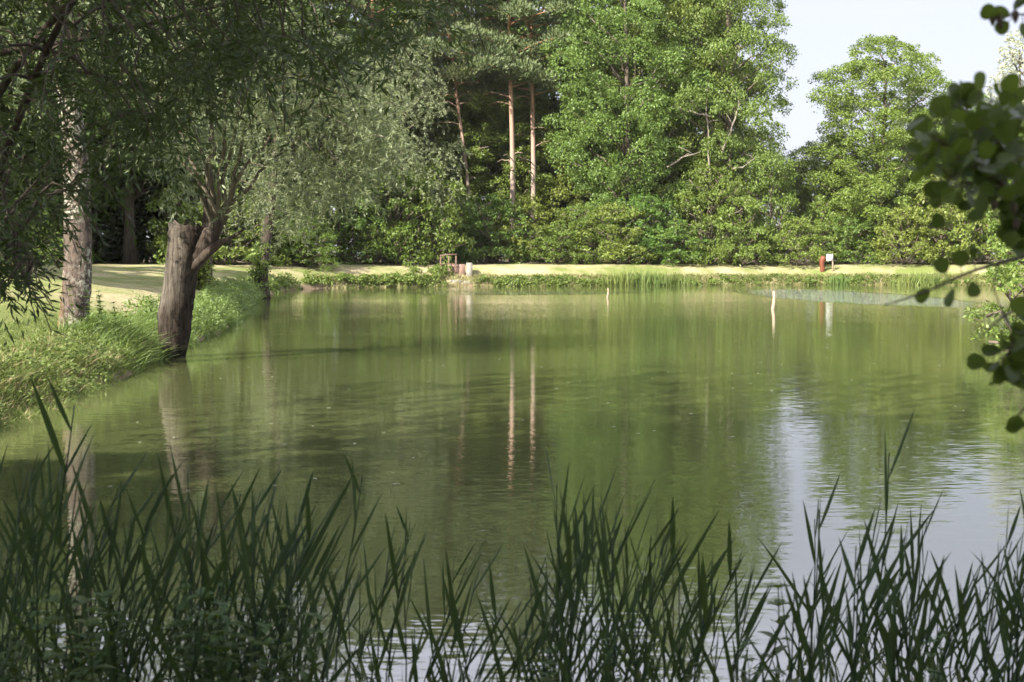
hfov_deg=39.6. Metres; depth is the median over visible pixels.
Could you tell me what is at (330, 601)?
reed
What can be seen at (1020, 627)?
reed
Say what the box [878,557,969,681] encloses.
reed
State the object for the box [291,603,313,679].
reed
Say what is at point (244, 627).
weed
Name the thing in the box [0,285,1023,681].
water
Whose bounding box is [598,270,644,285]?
iris clump
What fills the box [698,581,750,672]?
reed
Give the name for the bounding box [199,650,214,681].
weed
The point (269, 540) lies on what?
reed
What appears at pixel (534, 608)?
reed
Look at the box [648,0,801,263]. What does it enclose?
oak tree
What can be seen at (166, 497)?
reed
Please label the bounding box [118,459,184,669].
reed
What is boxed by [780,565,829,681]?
reed
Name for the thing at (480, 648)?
reed
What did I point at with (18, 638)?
reed
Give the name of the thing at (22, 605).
reed
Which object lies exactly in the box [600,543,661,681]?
reed
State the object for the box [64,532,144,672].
reed
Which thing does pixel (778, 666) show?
reed
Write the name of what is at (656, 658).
weed
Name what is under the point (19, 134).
shady tree
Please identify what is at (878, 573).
reed
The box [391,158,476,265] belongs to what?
bush
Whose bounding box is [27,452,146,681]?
reed
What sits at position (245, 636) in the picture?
weed
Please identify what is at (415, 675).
reed
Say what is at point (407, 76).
silver willow
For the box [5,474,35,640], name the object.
reed
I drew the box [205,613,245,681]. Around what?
weed
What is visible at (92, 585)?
reed
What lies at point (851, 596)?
reed
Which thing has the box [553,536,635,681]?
reed
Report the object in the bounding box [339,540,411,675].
reed
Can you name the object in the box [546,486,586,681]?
reed
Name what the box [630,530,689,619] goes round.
reed
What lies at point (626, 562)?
reed
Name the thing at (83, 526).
reed
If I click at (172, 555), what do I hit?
reed
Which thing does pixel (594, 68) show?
oak tree
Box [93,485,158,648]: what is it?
reed
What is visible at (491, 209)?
bush
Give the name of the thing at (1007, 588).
reed
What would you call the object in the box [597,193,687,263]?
bush
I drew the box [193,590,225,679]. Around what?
weed
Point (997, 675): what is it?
reed
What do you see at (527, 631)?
reed
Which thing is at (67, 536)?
reed
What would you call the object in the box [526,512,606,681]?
reed
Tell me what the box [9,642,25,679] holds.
weed
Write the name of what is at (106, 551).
reed
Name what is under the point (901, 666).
reed
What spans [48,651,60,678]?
weed
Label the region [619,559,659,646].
reed
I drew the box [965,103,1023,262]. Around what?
light green oak
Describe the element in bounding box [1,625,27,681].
weed
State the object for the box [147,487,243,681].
reed
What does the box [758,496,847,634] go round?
reed
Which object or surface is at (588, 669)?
reed
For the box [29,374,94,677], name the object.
reed
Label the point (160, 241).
bush
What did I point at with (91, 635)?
weed
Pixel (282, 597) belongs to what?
reed
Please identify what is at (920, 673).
reed
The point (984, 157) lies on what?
alder
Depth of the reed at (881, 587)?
4.48 m
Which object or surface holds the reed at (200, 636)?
on the ground at (241, 270)
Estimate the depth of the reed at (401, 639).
4.39 m
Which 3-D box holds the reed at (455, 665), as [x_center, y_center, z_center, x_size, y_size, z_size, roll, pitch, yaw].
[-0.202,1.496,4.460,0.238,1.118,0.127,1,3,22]
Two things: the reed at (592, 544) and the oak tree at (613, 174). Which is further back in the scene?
the oak tree at (613, 174)
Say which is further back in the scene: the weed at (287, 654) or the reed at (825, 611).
the reed at (825, 611)
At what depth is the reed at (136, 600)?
5.69 m
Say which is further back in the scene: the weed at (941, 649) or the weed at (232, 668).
the weed at (941, 649)
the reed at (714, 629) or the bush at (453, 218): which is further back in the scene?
the bush at (453, 218)
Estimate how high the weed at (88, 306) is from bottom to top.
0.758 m
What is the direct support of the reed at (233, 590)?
on the ground at (241, 270)
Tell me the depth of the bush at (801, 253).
94.14 m
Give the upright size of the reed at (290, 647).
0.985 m
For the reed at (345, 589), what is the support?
on the ground at (241, 270)
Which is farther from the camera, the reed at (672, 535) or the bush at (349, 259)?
the bush at (349, 259)
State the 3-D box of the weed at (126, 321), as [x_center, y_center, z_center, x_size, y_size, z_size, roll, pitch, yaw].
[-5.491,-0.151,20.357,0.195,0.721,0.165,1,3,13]
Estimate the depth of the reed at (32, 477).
5.40 m
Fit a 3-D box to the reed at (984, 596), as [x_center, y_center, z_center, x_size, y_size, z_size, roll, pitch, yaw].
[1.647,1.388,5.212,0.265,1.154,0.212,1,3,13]
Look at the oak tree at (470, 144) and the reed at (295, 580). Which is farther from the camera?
the oak tree at (470, 144)
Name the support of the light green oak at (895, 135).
on the ground at (241, 270)
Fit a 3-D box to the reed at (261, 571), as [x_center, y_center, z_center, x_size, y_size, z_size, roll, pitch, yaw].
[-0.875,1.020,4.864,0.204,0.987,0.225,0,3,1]
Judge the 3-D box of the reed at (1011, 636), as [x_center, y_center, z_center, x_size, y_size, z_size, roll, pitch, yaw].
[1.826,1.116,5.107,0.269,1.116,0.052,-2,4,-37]
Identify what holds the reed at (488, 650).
on the ground at (241, 270)
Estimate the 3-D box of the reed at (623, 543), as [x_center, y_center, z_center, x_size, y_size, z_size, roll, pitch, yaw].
[0.323,0.921,4.798,0.373,0.997,0.160,1,3,22]
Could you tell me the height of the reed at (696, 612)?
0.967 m
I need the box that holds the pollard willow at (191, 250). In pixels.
[106,0,442,357]
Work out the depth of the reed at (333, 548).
5.70 m
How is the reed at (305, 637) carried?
on the ground at (241, 270)
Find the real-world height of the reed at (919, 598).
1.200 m
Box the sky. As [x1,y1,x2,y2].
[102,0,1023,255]
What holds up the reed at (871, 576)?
on the ground at (241, 270)
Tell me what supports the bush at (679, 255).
on the ground at (241, 270)
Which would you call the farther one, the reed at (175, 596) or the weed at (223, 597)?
the reed at (175, 596)
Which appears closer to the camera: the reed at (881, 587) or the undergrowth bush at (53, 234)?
the reed at (881, 587)
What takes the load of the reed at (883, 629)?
on the ground at (241, 270)
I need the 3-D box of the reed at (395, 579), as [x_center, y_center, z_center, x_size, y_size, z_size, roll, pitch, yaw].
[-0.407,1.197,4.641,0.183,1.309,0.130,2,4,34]
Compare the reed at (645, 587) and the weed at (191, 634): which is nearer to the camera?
the weed at (191, 634)
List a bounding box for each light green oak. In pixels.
[418,66,573,262]
[473,52,622,250]
[760,139,911,261]
[786,33,971,263]
[871,89,1023,262]
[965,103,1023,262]
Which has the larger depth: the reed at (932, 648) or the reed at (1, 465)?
the reed at (1, 465)
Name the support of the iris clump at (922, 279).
on the ground at (241, 270)
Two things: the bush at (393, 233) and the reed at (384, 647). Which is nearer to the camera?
the reed at (384, 647)
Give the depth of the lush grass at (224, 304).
25.31 m
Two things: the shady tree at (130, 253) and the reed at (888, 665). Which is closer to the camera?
the reed at (888, 665)
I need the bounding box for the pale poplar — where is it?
[984,29,1023,134]
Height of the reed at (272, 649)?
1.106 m
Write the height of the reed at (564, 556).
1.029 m
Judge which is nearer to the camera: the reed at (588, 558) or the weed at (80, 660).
the weed at (80, 660)
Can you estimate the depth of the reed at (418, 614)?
5.74 m
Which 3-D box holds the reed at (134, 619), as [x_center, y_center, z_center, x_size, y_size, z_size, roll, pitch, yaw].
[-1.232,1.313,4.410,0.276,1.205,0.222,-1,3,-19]
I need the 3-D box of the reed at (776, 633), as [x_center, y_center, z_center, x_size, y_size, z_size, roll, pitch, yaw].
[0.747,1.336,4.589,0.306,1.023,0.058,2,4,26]
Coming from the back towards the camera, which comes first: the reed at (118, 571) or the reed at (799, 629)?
the reed at (118, 571)
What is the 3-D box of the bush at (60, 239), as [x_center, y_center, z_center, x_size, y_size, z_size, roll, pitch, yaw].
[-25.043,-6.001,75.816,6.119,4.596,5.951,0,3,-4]
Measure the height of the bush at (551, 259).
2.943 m
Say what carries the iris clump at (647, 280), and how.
in the water
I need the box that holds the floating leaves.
[106,317,963,490]
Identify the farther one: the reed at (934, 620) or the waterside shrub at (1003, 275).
the waterside shrub at (1003, 275)
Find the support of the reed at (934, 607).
on the ground at (241, 270)
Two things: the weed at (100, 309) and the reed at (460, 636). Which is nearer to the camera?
the reed at (460, 636)
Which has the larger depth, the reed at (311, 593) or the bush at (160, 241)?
the bush at (160, 241)
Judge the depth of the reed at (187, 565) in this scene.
5.08 m
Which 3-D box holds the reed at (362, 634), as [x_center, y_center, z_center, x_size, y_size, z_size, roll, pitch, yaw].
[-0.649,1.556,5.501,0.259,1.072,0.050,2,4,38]
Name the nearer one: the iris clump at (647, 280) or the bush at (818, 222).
the iris clump at (647, 280)
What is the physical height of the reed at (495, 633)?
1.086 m
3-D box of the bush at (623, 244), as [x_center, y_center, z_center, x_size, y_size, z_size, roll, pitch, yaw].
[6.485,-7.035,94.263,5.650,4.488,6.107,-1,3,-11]
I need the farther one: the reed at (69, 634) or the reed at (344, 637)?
the reed at (344, 637)
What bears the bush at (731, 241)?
on the ground at (241, 270)
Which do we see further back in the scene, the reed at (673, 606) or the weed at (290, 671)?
the reed at (673, 606)
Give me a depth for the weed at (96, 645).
4.69 m
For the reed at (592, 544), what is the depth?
4.95 m
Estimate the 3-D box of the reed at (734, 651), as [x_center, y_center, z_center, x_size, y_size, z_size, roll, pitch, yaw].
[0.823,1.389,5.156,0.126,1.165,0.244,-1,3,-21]
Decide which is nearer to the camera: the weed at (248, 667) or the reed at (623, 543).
the weed at (248, 667)
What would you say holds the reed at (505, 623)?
on the ground at (241, 270)
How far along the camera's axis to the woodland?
114.29 m
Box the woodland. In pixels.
[0,0,997,262]
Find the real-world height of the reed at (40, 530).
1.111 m
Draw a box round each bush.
[2,186,94,264]
[27,178,95,262]
[29,166,162,263]
[91,163,162,262]
[94,175,195,263]
[143,171,243,264]
[146,184,259,263]
[190,188,291,266]
[239,195,334,266]
[270,214,342,271]
[309,184,398,264]
[338,165,454,267]
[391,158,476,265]
[427,199,500,263]
[452,191,543,263]
[487,193,559,263]
[511,222,585,263]
[549,204,619,264]
[569,201,657,264]
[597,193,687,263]
[631,220,716,265]
[667,163,765,266]
[702,193,780,265]
[725,150,814,264]
[763,216,835,265]
[798,191,857,263]
[814,216,884,265]
[833,180,917,263]
[864,205,947,264]
[895,174,995,264]
[940,194,1011,263]
[974,180,1023,262]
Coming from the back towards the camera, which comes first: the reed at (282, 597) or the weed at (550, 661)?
the reed at (282, 597)
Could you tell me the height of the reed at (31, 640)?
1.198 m
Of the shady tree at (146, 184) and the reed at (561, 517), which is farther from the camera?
the shady tree at (146, 184)
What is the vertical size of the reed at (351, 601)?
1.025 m
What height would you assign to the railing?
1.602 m
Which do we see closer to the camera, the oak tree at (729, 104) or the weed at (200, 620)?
the weed at (200, 620)
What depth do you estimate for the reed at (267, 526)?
5.39 m
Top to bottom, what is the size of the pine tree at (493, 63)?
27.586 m
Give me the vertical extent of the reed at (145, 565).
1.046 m
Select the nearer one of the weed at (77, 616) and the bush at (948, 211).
the weed at (77, 616)
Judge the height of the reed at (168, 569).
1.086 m
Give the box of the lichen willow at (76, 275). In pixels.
[0,0,296,329]
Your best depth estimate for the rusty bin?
92.74 m
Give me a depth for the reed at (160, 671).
4.34 m
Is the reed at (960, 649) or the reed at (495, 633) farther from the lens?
the reed at (495, 633)
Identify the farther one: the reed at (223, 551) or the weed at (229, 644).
the reed at (223, 551)
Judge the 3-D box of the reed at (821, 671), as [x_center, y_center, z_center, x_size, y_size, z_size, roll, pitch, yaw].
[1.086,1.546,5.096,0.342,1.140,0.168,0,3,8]
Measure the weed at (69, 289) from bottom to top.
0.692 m
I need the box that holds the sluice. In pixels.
[448,263,471,283]
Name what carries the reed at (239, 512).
on the ground at (241, 270)
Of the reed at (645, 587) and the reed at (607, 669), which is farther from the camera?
the reed at (645, 587)
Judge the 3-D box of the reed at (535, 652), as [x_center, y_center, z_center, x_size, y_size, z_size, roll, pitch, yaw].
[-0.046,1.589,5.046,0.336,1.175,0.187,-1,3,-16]
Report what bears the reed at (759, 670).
on the ground at (241, 270)
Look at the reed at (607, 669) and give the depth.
4.29 m
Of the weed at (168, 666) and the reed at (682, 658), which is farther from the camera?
the reed at (682, 658)
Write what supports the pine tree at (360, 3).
on the ground at (241, 270)
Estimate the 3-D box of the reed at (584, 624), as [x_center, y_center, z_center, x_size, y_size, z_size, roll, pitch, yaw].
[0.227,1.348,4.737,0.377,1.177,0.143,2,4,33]
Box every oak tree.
[347,4,454,251]
[390,39,521,261]
[537,0,722,263]
[554,0,747,262]
[590,0,767,262]
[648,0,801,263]
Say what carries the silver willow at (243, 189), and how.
on the ground at (241, 270)
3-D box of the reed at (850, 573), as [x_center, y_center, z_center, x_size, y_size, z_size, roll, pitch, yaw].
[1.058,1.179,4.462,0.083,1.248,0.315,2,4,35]
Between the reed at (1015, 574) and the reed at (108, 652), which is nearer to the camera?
the reed at (108, 652)
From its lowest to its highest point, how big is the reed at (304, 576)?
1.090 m
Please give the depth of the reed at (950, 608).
5.13 m
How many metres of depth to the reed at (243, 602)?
5.27 m
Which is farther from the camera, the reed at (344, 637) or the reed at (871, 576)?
the reed at (344, 637)
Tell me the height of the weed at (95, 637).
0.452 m
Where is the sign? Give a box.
[826,254,833,270]
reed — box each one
[0,424,98,663]
[0,445,9,660]
[0,446,67,647]
[0,464,32,665]
[0,464,49,672]
[0,509,40,680]
[0,509,42,681]
[0,595,38,677]
[0,600,28,681]
[1,464,69,681]
[4,452,95,681]
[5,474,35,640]
[5,515,32,651]
[6,480,77,681]
[12,580,118,681]
[18,445,70,639]
[20,489,88,681]
[24,540,93,681]
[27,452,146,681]
[28,458,64,681]
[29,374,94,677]
[41,556,124,681]
[48,503,120,678]
[56,542,125,627]
[57,508,116,667]
[59,581,123,681]
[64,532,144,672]
[70,512,159,675]
[72,506,138,669]
[78,481,129,672]
[86,528,177,681]
[87,475,171,676]
[92,483,165,644]
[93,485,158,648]
[97,591,130,681]
[97,637,122,681]
[102,536,136,648]
[105,524,189,680]
[108,569,154,680]
[110,573,154,681]
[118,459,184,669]
[118,532,198,660]
[118,539,140,635]
[120,598,176,681]
[130,516,198,674]
[130,574,184,680]
[135,500,197,681]
[136,544,173,649]
[138,611,184,681]
[142,456,189,681]
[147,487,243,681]
[147,503,241,681]
[160,527,210,639]
[169,442,209,679]
[171,535,256,681]
[174,601,193,652]
[175,545,233,681]
[176,527,306,681]
[184,491,264,676]
[184,514,229,680]
[186,469,244,644]
[187,502,246,630]
[192,468,282,657]
[196,479,232,681]
[200,466,260,629]
[201,512,304,680]
[212,454,296,676]
[212,503,273,657]
[216,492,340,681]
[219,497,286,661]
[227,488,271,672]
[229,532,327,681]
[231,486,283,681]
[233,545,334,655]
[238,557,277,670]
[240,507,296,636]
[240,604,315,681]
[247,486,319,679]
[249,506,270,606]
[249,526,339,661]
[252,502,301,662]
[255,467,357,681]
[256,535,316,644]
[262,505,315,681]
[262,551,305,681]
[266,548,348,673]
[269,521,343,660]
[273,469,316,681]
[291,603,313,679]
[297,604,322,681]
[301,506,352,629]
[304,576,364,650]
[305,617,331,681]
[313,531,365,681]
[314,620,376,659]
[315,548,384,629]
[321,562,357,681]
[328,523,415,647]
[330,565,368,662]
[335,455,380,681]
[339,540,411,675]
[350,526,406,678]
[360,612,367,654]
[363,513,416,681]
[387,536,486,675]
[388,506,425,681]
[392,532,447,681]
[403,543,503,663]
[410,544,478,633]
[411,611,450,681]
[414,601,462,675]
[420,548,472,681]
[430,626,492,681]
[433,642,511,681]
[439,562,523,681]
[441,599,480,681]
[451,641,459,681]
[462,571,551,681]
[475,583,545,681]
[477,643,494,681]
[482,546,585,681]
[490,631,550,681]
[491,618,524,639]
[496,522,581,681]
[496,555,576,649]
[503,595,562,658]
[513,620,528,657]
[522,507,608,634]
[523,585,621,681]
[525,531,578,681]
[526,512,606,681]
[529,487,593,681]
[537,543,608,653]
[540,593,569,681]
[541,499,633,681]
[541,609,573,677]
[545,444,568,681]
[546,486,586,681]
[548,468,616,681]
[551,570,574,646]
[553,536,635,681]
[558,475,617,681]
[563,645,625,681]
[574,478,655,673]
[577,553,623,637]
[578,601,611,665]
[581,532,684,681]
[584,644,601,681]
[587,627,653,681]
[588,511,677,675]
[591,495,644,681]
[592,506,630,681]
[595,493,656,670]
[597,516,640,681]
[598,508,651,660]
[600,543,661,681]
[601,497,687,681]
[608,509,679,681]
[618,519,676,649]
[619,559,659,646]
[625,556,656,656]
[628,509,719,681]
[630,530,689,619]
[633,539,734,637]
[643,536,734,681]
[647,556,724,681]
[650,519,712,639]
[650,590,689,681]
[650,637,688,675]
[664,549,720,681]
[666,521,744,681]
[681,552,713,681]
[688,543,784,681]
[689,588,767,667]
[694,541,747,651]
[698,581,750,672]
[702,609,790,681]
[718,611,751,681]
[732,565,770,678]
[738,575,831,681]
[745,580,849,681]
[745,643,804,681]
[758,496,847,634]
[762,636,807,681]
[770,624,863,681]
[771,559,832,681]
[774,644,790,668]
[776,559,873,655]
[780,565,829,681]
[785,527,841,681]
[794,565,843,641]
[807,543,905,681]
[809,510,933,681]
[809,634,816,674]
[812,472,840,633]
[815,559,888,665]
[815,621,832,681]
[823,519,881,681]
[829,571,896,629]
[832,506,894,681]
[833,551,956,681]
[841,526,916,681]
[858,517,931,681]
[859,501,892,636]
[860,585,895,642]
[861,567,899,650]
[862,612,914,657]
[870,527,924,662]
[873,409,914,681]
[877,491,942,659]
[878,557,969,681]
[882,572,912,681]
[883,603,956,681]
[887,565,925,633]
[888,577,931,681]
[895,531,957,674]
[898,564,924,680]
[899,545,1010,677]
[900,517,960,674]
[916,562,982,672]
[917,605,970,681]
[921,555,944,633]
[925,555,985,681]
[931,568,989,681]
[931,579,1023,681]
[939,590,991,667]
[949,547,1023,681]
[949,573,979,673]
[959,563,1000,668]
[972,505,1022,673]
[974,507,1017,681]
[975,490,1023,681]
[976,585,1023,673]
[977,627,1023,681]
[983,530,1023,681]
[984,586,1022,654]
[986,545,1023,681]
[995,572,1022,659]
[996,559,1023,681]
[1005,545,1023,681]
[1010,487,1023,605]
[1010,579,1023,681]
[1019,605,1023,630]
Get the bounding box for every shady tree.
[0,0,188,209]
[0,2,61,205]
[0,2,150,262]
[9,0,248,263]
[84,1,289,224]
[152,0,349,260]
[240,0,387,262]
[266,0,455,257]
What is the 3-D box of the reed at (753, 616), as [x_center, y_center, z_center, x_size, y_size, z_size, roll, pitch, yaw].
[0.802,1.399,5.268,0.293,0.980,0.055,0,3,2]
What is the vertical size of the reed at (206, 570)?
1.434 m
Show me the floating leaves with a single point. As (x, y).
(532, 346)
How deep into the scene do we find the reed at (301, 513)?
4.96 m
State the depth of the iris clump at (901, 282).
89.46 m
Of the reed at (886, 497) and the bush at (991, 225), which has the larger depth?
the bush at (991, 225)
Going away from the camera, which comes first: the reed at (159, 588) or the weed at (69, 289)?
the reed at (159, 588)
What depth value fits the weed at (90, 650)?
4.05 m
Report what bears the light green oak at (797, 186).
on the ground at (241, 270)
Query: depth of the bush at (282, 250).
83.02 m
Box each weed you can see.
[0,634,18,681]
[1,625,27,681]
[9,595,54,681]
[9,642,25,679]
[38,595,76,681]
[39,641,54,681]
[42,652,65,681]
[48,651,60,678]
[60,613,80,681]
[64,596,97,665]
[66,288,77,322]
[67,631,91,681]
[69,595,116,681]
[73,607,105,681]
[74,606,105,679]
[78,645,102,681]
[80,289,94,330]
[80,616,104,672]
[92,590,129,681]
[95,295,101,324]
[96,290,105,318]
[96,294,107,328]
[102,649,112,681]
[104,618,133,681]
[109,312,119,341]
[111,302,118,333]
[112,649,126,680]
[122,305,134,345]
[139,301,149,334]
[150,628,182,681]
[166,600,205,681]
[170,583,201,681]
[174,614,207,681]
[179,643,193,681]
[186,587,231,680]
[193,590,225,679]
[194,606,216,675]
[197,619,220,678]
[198,615,222,679]
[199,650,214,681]
[201,601,242,681]
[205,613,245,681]
[208,609,240,681]
[214,579,236,674]
[220,631,242,681]
[231,594,262,678]
[231,620,253,675]
[240,636,265,681]
[242,608,270,679]
[243,655,252,675]
[253,623,282,681]
[260,604,296,681]
[274,642,298,681]
[276,618,299,681]
[297,612,327,681]
[359,643,383,681]
[538,647,557,681]
[540,666,558,681]
[603,635,622,681]
[648,654,662,679]
[684,662,699,681]
[738,641,762,681]
[751,584,792,681]
[921,637,941,681]
[933,634,951,681]
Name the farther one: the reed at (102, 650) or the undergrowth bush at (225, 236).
the undergrowth bush at (225, 236)
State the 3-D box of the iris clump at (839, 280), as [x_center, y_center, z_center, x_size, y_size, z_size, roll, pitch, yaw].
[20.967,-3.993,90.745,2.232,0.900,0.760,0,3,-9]
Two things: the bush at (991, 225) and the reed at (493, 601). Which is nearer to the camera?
the reed at (493, 601)
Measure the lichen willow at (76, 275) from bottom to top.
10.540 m
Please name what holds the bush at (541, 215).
on the ground at (241, 270)
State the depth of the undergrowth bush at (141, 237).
85.60 m
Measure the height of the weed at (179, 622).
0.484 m
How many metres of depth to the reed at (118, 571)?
5.33 m
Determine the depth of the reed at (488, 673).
4.84 m
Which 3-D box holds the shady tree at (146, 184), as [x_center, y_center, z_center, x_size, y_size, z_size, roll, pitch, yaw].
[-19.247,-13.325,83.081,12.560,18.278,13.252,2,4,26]
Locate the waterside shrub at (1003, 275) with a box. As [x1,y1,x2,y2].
[962,239,1023,346]
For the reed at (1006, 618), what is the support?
on the ground at (241, 270)
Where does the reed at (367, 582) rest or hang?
on the ground at (241, 270)
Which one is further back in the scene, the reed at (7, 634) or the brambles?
the brambles
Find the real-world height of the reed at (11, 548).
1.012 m
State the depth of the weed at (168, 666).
4.57 m
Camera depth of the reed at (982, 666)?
5.13 m
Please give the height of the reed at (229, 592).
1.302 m
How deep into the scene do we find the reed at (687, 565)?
4.42 m
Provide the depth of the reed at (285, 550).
4.43 m
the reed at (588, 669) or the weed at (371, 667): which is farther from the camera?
the reed at (588, 669)
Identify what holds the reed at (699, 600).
on the ground at (241, 270)
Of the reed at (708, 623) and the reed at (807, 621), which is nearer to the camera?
the reed at (708, 623)
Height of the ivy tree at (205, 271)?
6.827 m
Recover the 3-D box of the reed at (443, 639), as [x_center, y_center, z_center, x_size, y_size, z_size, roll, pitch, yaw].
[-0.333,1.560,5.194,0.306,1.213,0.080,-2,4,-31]
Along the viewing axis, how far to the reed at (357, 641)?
5.35 m
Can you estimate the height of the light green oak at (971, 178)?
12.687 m
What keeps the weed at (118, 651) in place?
on the ground at (241, 270)
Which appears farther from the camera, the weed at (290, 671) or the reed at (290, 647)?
the reed at (290, 647)
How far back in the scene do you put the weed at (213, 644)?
4.27 m
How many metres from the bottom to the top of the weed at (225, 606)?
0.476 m
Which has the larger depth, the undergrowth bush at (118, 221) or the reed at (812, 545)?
the undergrowth bush at (118, 221)
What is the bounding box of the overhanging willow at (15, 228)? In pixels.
[0,0,521,346]
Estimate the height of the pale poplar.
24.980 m
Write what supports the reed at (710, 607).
on the ground at (241, 270)
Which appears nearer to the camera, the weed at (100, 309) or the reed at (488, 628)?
the reed at (488, 628)
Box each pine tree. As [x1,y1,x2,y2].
[307,0,443,262]
[365,0,486,250]
[384,0,528,262]
[435,0,577,262]
[457,0,608,262]
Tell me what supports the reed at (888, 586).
on the ground at (241, 270)
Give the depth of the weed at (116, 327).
19.84 m
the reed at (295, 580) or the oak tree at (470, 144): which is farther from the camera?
the oak tree at (470, 144)
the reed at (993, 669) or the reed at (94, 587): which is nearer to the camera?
the reed at (993, 669)
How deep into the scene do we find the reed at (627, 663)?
4.40 m
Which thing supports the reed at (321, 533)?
on the ground at (241, 270)
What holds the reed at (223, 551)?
on the ground at (241, 270)
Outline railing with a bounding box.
[440,254,456,274]
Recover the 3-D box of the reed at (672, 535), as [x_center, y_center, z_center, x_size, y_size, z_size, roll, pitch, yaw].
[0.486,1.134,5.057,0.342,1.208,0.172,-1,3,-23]
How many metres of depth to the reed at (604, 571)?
4.29 m
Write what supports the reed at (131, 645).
on the ground at (241, 270)
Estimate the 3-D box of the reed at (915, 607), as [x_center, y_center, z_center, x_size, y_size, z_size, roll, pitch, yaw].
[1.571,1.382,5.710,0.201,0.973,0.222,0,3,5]
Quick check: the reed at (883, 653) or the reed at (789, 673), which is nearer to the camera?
the reed at (789, 673)
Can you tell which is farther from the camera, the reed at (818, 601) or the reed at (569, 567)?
the reed at (818, 601)
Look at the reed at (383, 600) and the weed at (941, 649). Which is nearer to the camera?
the weed at (941, 649)
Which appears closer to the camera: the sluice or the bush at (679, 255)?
the sluice
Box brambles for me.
[239,257,1022,293]
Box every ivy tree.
[145,89,289,289]
[221,127,330,297]
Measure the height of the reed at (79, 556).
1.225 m
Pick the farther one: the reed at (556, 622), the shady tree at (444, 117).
the shady tree at (444, 117)
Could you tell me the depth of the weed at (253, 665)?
4.18 m
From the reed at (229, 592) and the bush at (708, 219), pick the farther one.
the bush at (708, 219)
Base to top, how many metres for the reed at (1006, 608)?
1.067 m
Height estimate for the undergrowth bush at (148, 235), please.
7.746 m
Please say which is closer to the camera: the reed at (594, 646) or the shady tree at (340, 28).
the reed at (594, 646)
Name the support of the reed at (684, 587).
on the ground at (241, 270)
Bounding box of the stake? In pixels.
[771,291,775,308]
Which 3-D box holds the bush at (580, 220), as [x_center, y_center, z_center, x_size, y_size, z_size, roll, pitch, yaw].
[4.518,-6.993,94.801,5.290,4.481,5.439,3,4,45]
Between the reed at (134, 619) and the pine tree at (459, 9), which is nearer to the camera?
the reed at (134, 619)
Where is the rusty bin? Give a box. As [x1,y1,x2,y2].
[819,256,825,271]
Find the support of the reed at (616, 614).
on the ground at (241, 270)
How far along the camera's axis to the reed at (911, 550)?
5.36 m
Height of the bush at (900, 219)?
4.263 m
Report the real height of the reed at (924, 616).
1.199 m
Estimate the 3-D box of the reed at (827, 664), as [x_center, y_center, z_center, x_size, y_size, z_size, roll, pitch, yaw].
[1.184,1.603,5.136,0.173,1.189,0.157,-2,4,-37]
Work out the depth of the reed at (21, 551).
4.82 m
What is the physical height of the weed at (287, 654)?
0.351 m
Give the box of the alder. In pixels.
[884,0,1023,433]
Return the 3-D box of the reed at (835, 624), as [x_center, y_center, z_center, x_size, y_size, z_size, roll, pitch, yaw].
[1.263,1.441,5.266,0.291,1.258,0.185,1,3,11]
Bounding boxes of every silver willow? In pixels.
[214,63,350,251]
[319,21,476,262]
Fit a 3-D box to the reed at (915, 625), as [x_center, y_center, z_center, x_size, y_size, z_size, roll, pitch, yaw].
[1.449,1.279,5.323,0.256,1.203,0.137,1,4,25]
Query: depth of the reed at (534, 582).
4.70 m
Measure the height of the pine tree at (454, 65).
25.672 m
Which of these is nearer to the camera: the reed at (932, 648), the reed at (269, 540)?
the reed at (932, 648)
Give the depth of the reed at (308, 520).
4.50 m
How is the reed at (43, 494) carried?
on the ground at (241, 270)
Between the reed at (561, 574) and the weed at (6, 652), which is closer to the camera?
the weed at (6, 652)
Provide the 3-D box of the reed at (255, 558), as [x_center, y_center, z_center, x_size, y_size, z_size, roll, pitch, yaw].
[-0.840,1.043,4.660,0.305,1.329,0.244,-3,4,-41]
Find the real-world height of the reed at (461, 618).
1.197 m
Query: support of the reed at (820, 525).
on the ground at (241, 270)
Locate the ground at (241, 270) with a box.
[0,254,1023,415]
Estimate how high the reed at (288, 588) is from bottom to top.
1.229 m
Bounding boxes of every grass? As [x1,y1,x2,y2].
[0,266,220,344]
[0,312,169,430]
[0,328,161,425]
[43,275,269,372]
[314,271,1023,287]
[323,271,1023,287]
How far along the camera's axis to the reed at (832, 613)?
4.34 m
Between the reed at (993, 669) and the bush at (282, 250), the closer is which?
the reed at (993, 669)
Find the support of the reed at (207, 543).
on the ground at (241, 270)
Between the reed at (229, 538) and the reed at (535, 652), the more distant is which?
the reed at (229, 538)
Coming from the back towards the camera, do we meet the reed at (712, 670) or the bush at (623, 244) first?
the bush at (623, 244)
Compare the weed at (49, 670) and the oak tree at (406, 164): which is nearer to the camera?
the weed at (49, 670)
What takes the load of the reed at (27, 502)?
on the ground at (241, 270)
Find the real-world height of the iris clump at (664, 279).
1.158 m
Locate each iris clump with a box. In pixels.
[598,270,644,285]
[613,266,662,285]
[640,271,681,285]
[663,272,698,285]
[825,274,857,284]
[889,268,958,284]
[897,274,913,284]
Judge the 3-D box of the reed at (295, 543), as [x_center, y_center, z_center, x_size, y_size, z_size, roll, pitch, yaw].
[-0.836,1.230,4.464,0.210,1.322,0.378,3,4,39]
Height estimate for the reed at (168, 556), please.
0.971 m
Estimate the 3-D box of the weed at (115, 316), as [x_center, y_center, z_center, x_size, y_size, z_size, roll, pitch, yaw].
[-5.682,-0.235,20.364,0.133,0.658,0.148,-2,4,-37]
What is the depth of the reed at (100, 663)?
4.70 m

